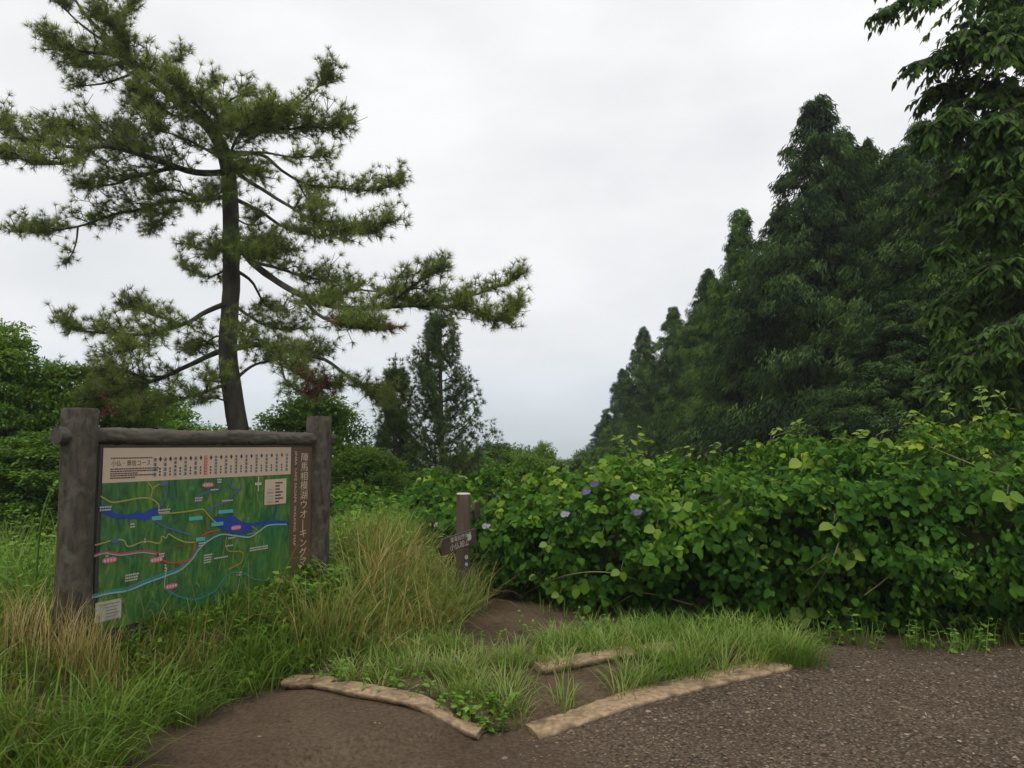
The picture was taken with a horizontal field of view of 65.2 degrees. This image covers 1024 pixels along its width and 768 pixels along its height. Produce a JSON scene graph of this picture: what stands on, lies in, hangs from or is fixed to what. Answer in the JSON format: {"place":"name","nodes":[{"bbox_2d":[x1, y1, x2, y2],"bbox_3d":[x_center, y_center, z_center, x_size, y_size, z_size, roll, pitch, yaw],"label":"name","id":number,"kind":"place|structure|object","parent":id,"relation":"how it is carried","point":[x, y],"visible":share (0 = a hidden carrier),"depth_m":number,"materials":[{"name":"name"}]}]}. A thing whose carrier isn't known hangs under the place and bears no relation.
{"place":"outdoors","nodes":[
{"label":"outdoors","id":0,"kind":"place"},
{"bbox_2d":[0,497,1023,767],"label":"grass","id":1,"kind":"structure","parent":0,"point":[788,647],"depth_m":5.37,"materials":[{"name":"green plant"}]},
{"bbox_2d":[0,467,1023,767],"bbox_3d":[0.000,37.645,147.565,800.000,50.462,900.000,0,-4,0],"label":"ground","id":2,"kind":"structure","parent":0,"point":[504,609],"depth_m":5.47,"materials":[{"name":"soil"}]},
{"bbox_2d":[0,372,40,517],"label":"broadleaf tree","id":3,"kind":"object","parent":2,"relation":"on","point":[7,415],"visible":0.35,"depth_m":12.54,"materials":[{"name":"green plant"}]},
{"bbox_2d":[0,428,59,551],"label":"broadleaf tree","id":4,"kind":"object","parent":2,"relation":"on","point":[35,459],"visible":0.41,"depth_m":10.69,"materials":[{"name":"green plant"}]},
{"bbox_2d":[32,480,58,598],"bbox_3d":[-2.902,1.036,5.036,0.087,0.992,0.709,4,-6,-45],"label":"tall grass stalk","id":5,"kind":"object","parent":2,"relation":"on","point":[45,505],"visible":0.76,"depth_m":5.21,"materials":[{"name":"green plant"}]},
{"bbox_2d":[0,318,106,527],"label":"broadleaf tree","id":6,"kind":"object","parent":2,"relation":"on","point":[15,364],"visible":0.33,"depth_m":13.40,"materials":[{"name":"green plant"}]},
{"bbox_2d":[50,372,179,505],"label":"broadleaf tree","id":7,"kind":"object","parent":2,"relation":"on","point":[126,422],"visible":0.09,"depth_m":16.12,"materials":[{"name":"green plant"}]},
{"bbox_2d":[122,401,227,444],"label":"broadleaf tree","id":8,"kind":"object","parent":2,"relation":"on","point":[179,421],"visible":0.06,"depth_m":19.78,"materials":[{"name":"green plant"}]},
{"bbox_2d":[50,408,336,660],"bbox_3d":[-2.109,1.074,5.748,0.217,1.748,2.546,-2,-5,25],"label":"map board","id":9,"kind":"object","parent":2,"relation":"on","point":[260,501],"visible":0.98,"depth_m":5.39,"materials":[{"name":"wood"},{"name":"printed panel"},{"name":"coloured ink"}]},
{"bbox_2d":[0,498,525,767],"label":"dry grass","id":10,"kind":"structure","parent":2,"relation":"on","point":[59,642],"depth_m":5.03,"materials":[{"name":"green plant"}]},
{"bbox_2d":[0,0,534,444],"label":"pine tree","id":11,"kind":"object","parent":2,"relation":"on","point":[264,114],"visible":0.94,"depth_m":13.26,"materials":[{"name":"green plant"}]},
{"bbox_2d":[249,386,400,493],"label":"broadleaf tree","id":12,"kind":"object","parent":2,"relation":"on","point":[293,418],"visible":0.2,"depth_m":16.58,"materials":[{"name":"green plant"}]},
{"bbox_2d":[331,444,423,510],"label":"broadleaf tree","id":13,"kind":"object","parent":2,"relation":"on","point":[355,466],"visible":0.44,"depth_m":13.18,"materials":[{"name":"green plant"}]},
{"bbox_2d":[368,352,433,486],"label":"young pine","id":14,"kind":"object","parent":2,"relation":"on","point":[395,428],"visible":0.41,"depth_m":17.82,"materials":[{"name":"green plant"}]},
{"bbox_2d":[355,308,509,493],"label":"young pine","id":15,"kind":"object","parent":2,"relation":"on","point":[440,353],"visible":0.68,"depth_m":18.87,"materials":[{"name":"green plant"}]},
{"bbox_2d":[389,465,483,499],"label":"broadleaf tree","id":16,"kind":"object","parent":2,"relation":"on","point":[413,476],"visible":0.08,"depth_m":15.19,"materials":[{"name":"green plant"}]},
{"bbox_2d":[438,493,479,611],"bbox_3d":[-0.458,1.706,7.359,0.173,1.386,0.855,-1,-5,17],"label":"signpost","id":17,"kind":"object","parent":2,"relation":"on","point":[461,541],"visible":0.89,"depth_m":7.40,"materials":[{"name":"brown wood"}]},
{"bbox_2d":[446,448,518,496],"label":"broadleaf tree","id":18,"kind":"object","parent":2,"relation":"on","point":[485,459],"visible":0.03,"depth_m":23.53,"materials":[{"name":"green plant"}]},
{"bbox_2d":[0,491,1023,735],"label":"weeds","id":19,"kind":"object","parent":2,"relation":"on","point":[466,709],"visible":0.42,"depth_m":5.78,"materials":[{"name":"green plant"}]},
{"bbox_2d":[479,439,560,487],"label":"broadleaf tree","id":20,"kind":"object","parent":2,"relation":"on","point":[507,456],"visible":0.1,"depth_m":26.29,"materials":[{"name":"green plant"}]},
{"bbox_2d":[488,452,560,501],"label":"broadleaf tree","id":21,"kind":"object","parent":2,"relation":"on","point":[529,462],"visible":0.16,"depth_m":14.76,"materials":[{"name":"green plant"}]},
{"bbox_2d":[532,440,569,486],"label":"broadleaf tree","id":22,"kind":"object","parent":2,"relation":"on","point":[542,448],"visible":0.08,"depth_m":29.56,"materials":[{"name":"green plant"}]},
{"bbox_2d":[533,645,636,674],"bbox_3d":[0.509,1.919,5.543,0.823,0.093,0.214,2,-5,-28],"label":"edging log","id":23,"kind":"object","parent":2,"relation":"on","point":[601,657],"visible":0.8,"depth_m":5.46,"materials":[{"name":"brown wood"}]},
{"bbox_2d":[566,446,609,477],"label":"broadleaf tree","id":24,"kind":"object","parent":2,"relation":"on","point":[577,460],"visible":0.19,"depth_m":43.36,"materials":[{"name":"green plant"}]},
{"bbox_2d":[579,412,609,470],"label":"conifer","id":25,"kind":"object","parent":2,"relation":"on","point":[599,438],"visible":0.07,"depth_m":62.59,"materials":[{"name":"green plant"}]},
{"bbox_2d":[585,368,632,452],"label":"conifer","id":26,"kind":"object","parent":2,"relation":"on","point":[617,412],"visible":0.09,"depth_m":53.72,"materials":[{"name":"green plant"}]},
{"bbox_2d":[593,326,660,460],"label":"conifer","id":27,"kind":"object","parent":2,"relation":"on","point":[642,355],"visible":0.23,"depth_m":45.82,"materials":[{"name":"green plant"}]},
{"bbox_2d":[599,367,659,462],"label":"conifer","id":28,"kind":"object","parent":2,"relation":"on","point":[604,450],"visible":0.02,"depth_m":41.61,"materials":[{"name":"green plant"}]},
{"bbox_2d":[599,306,684,458],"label":"conifer","id":29,"kind":"object","parent":2,"relation":"on","point":[673,323],"visible":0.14,"depth_m":39.16,"materials":[{"name":"green plant"}]},
{"bbox_2d":[615,313,701,459],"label":"conifer","id":30,"kind":"object","parent":2,"relation":"on","point":[642,443],"visible":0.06,"depth_m":34.06,"materials":[{"name":"green plant"}]},
{"bbox_2d":[525,658,792,739],"bbox_3d":[1.014,2.001,5.110,2.233,0.156,0.272,3,-5,-33],"label":"edging log","id":31,"kind":"object","parent":2,"relation":"on","point":[544,728],"visible":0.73,"depth_m":4.93,"materials":[{"name":"brown wood"}]},
{"bbox_2d":[638,641,686,652],"bbox_3d":[1.197,1.998,6.015,0.588,0.104,0.229,3,-5,-32],"label":"edging log","id":32,"kind":"object","parent":2,"relation":"on","point":[663,648],"visible":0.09,"depth_m":5.96,"materials":[{"name":"brown wood"}]},
{"bbox_2d":[329,386,1023,639],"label":"hedge","id":33,"kind":"object","parent":2,"relation":"on","point":[810,529],"visible":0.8,"depth_m":7.01,"materials":[{"name":"green plant"}]},
{"bbox_2d":[637,268,718,457],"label":"conifer","id":34,"kind":"object","parent":2,"relation":"on","point":[700,304],"visible":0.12,"depth_m":33.13,"materials":[{"name":"green plant"}]},
{"bbox_2d":[631,289,732,461],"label":"conifer","id":35,"kind":"object","parent":2,"relation":"on","point":[678,393],"visible":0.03,"depth_m":30.96,"materials":[{"name":"green plant"}]},
{"bbox_2d":[659,323,749,485],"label":"conifer","id":36,"kind":"object","parent":2,"relation":"on","point":[702,386],"visible":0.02,"depth_m":26.64,"materials":[{"name":"green plant"}]},
{"bbox_2d":[655,207,760,463],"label":"conifer","id":37,"kind":"object","parent":2,"relation":"on","point":[739,236],"visible":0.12,"depth_m":27.17,"materials":[{"name":"green plant"}]},
{"bbox_2d":[671,208,816,485],"bbox_3d":[8.177,-0.350,24.729,9.603,10.521,9.504,2,-5,-21],"label":"conifer","id":38,"kind":"object","parent":2,"relation":"on","point":[772,224],"visible":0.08,"depth_m":24.38,"materials":[{"name":"green plant"}]},
{"bbox_2d":[673,286,818,484],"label":"conifer","id":39,"kind":"object","parent":2,"relation":"on","point":[720,408],"depth_m":24.05,"materials":[{"name":"green plant"}]},
{"bbox_2d":[652,93,898,478],"bbox_3d":[8.455,-1.694,22.430,10.766,13.095,10.655,0,-4,0],"label":"conifer","id":40,"kind":"object","parent":2,"relation":"on","point":[792,266],"visible":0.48,"depth_m":21.58,"materials":[{"name":"green plant"}]},
{"bbox_2d":[730,127,874,464],"bbox_3d":[9.933,-1.318,22.909,8.724,12.437,8.634,3,-5,-36],"label":"conifer","id":41,"kind":"object","parent":2,"relation":"on","point":[865,175],"visible":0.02,"depth_m":22.68,"materials":[{"name":"green plant"}]},
{"bbox_2d":[796,137,885,384],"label":"conifer","id":42,"kind":"object","parent":2,"relation":"on","point":[875,153],"visible":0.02,"depth_m":24.32,"materials":[{"name":"green plant"}]},
{"bbox_2d":[783,149,899,435],"bbox_3d":[10.274,-0.850,22.097,9.187,11.212,10.164,4,-6,-43],"label":"conifer","id":43,"kind":"object","parent":2,"relation":"on","point":[880,170],"visible":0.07,"depth_m":21.31,"materials":[{"name":"green plant"}]},
{"bbox_2d":[776,118,983,452],"bbox_3d":[10.241,-1.158,20.092,10.326,11.437,10.434,-3,-5,31],"label":"conifer","id":44,"kind":"object","parent":2,"relation":"on","point":[906,171],"visible":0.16,"depth_m":20.04,"materials":[{"name":"green plant"}]},
{"bbox_2d":[780,299,1019,475],"bbox_3d":[8.422,1.030,17.702,9.318,5.769,9.222,-1,-4,9],"label":"conifer","id":45,"kind":"object","parent":2,"relation":"on","point":[895,363],"visible":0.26,"depth_m":17.12,"materials":[{"name":"green plant"}]},
{"bbox_2d":[795,142,1016,450],"bbox_3d":[10.628,-0.841,19.612,10.327,10.587,10.435,-4,-6,39],"label":"conifer","id":46,"kind":"object","parent":2,"relation":"on","point":[936,168],"visible":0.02,"depth_m":19.69,"materials":[{"name":"green plant"}]},
{"bbox_2d":[802,151,1012,462],"bbox_3d":[11.261,-0.682,18.262,9.920,9.862,8.967,-2,-5,23],"label":"conifer","id":47,"kind":"object","parent":2,"relation":"on","point":[938,219],"visible":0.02,"depth_m":18.80,"materials":[{"name":"green plant"}]},
{"bbox_2d":[860,224,1023,471],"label":"conifer","id":48,"kind":"object","parent":2,"relation":"on","point":[943,417],"visible":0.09,"depth_m":16.28,"materials":[{"name":"green plant"}]},
{"bbox_2d":[864,0,1023,444],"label":"overhanging tree","id":49,"kind":"object","parent":2,"relation":"on","point":[991,357],"visible":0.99,"depth_m":9.66,"materials":[{"name":"green plant"}]},
{"bbox_2d":[0,0,1023,477],"label":"sky","id":50,"kind":"structure","parent":0,"point":[610,146],"materials":[{"name":"white"}]},
{"bbox_2d":[124,645,1023,767],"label":"path","id":51,"kind":"structure","parent":0,"point":[330,735],"depth_m":4.41,"materials":[{"name":"gravel"}]},
{"bbox_2d":[281,674,484,739],"bbox_3d":[-0.804,1.919,4.814,1.506,0.161,0.203,-2,-5,29],"label":"edging log","id":52,"kind":"object","parent":51,"relation":"on","point":[419,702],"visible":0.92,"depth_m":4.75,"materials":[{"name":"brown wood"}]},
{"bbox_2d":[228,645,1023,767],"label":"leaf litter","id":53,"kind":"object","parent":51,"relation":"on","point":[821,752],"visible":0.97,"depth_m":4.60,"materials":[{"name":"brown plant"}]}
]}

